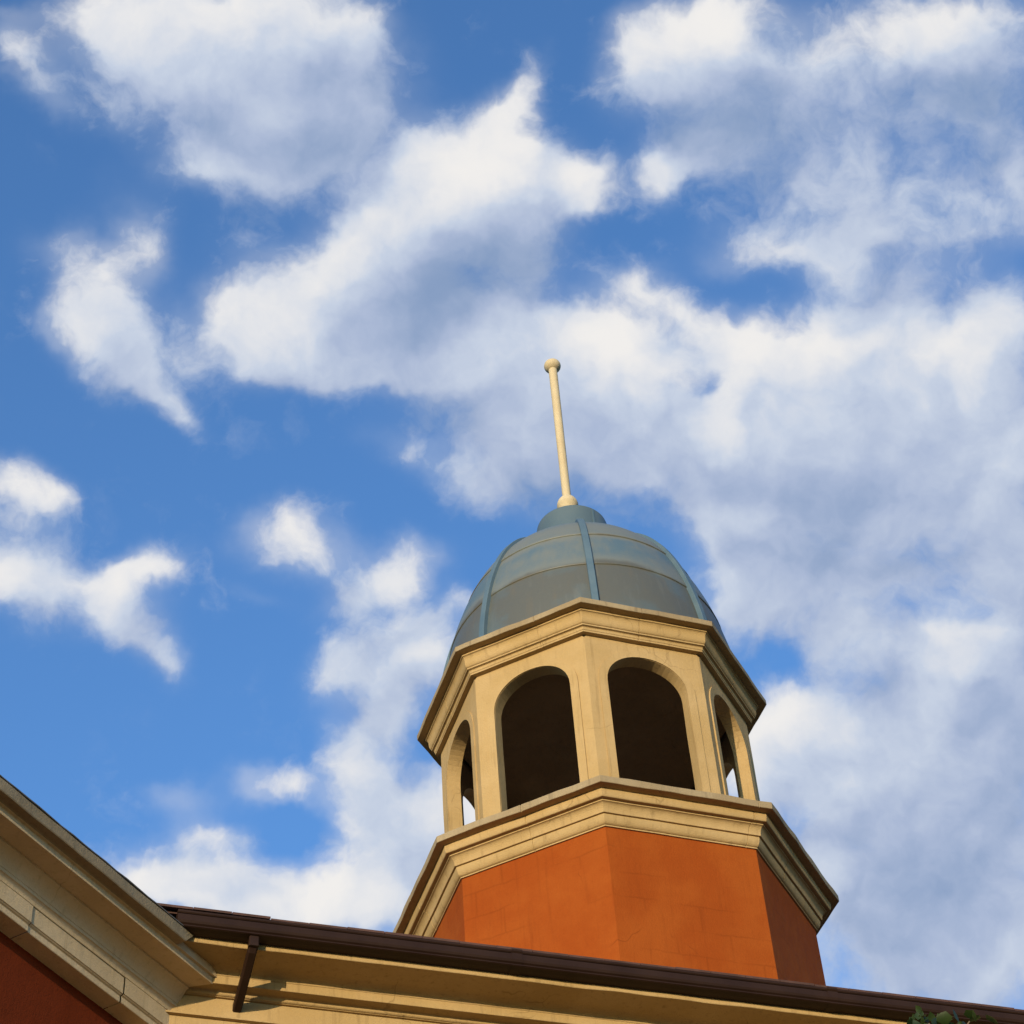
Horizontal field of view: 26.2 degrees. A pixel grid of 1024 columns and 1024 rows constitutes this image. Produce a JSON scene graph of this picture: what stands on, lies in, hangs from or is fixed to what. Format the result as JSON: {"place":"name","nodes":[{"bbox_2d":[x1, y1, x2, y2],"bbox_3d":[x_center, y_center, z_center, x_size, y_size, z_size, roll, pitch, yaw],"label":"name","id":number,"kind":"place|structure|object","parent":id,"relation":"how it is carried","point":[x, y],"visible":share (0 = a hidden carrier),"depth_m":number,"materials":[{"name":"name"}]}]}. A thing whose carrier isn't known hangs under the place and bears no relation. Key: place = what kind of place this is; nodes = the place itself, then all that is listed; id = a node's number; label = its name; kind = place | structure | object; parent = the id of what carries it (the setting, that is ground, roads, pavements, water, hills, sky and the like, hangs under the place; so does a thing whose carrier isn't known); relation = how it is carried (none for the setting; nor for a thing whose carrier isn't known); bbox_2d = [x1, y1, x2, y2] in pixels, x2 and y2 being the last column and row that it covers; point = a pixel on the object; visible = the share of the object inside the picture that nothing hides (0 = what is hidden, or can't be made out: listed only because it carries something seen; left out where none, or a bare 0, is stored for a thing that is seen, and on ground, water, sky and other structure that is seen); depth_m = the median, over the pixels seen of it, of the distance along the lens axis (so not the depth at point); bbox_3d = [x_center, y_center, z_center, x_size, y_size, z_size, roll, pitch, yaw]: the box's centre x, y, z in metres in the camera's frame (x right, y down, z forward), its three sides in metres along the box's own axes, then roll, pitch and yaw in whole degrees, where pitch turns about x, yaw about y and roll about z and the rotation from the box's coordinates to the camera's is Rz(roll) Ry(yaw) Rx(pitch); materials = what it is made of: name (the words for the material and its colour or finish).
{"place":"outdoors","nodes":[
{"label":"outdoors","id":0,"kind":"place"},
{"bbox_2d":[0,0,1023,1009],"label":"sky","id":1,"kind":"structure","parent":0,"point":[288,288],"materials":[{"name":"blue"}]},
{"bbox_2d":[109,903,1023,1023],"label":"house wing","id":2,"kind":"structure","parent":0,"point":[272,970],"depth_m":13.53,"materials":[{"name":"beige paint"}]},
{"bbox_2d":[393,358,838,985],"bbox_3d":[0.644,1.578,18.344,3.181,8.863,3.183,11,-48,-14],"label":"cupola","id":3,"kind":"object","parent":2,"relation":"on","point":[597,706],"visible":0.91,"depth_m":16.70,"materials":[{"name":"concrete"}]},
{"label":"ground","id":4,"kind":"structure","parent":0,"visible":0},
{"bbox_2d":[0,775,216,1023],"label":"house wing","id":5,"kind":"structure","parent":4,"relation":"on","point":[79,918],"depth_m":12.51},
{"bbox_2d":[907,1005,997,1023],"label":"slim tree","id":6,"kind":"object","parent":4,"relation":"on","point":[944,1017],"visible":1,"depth_m":12.58,"materials":[{"name":"green plant"}]}
]}

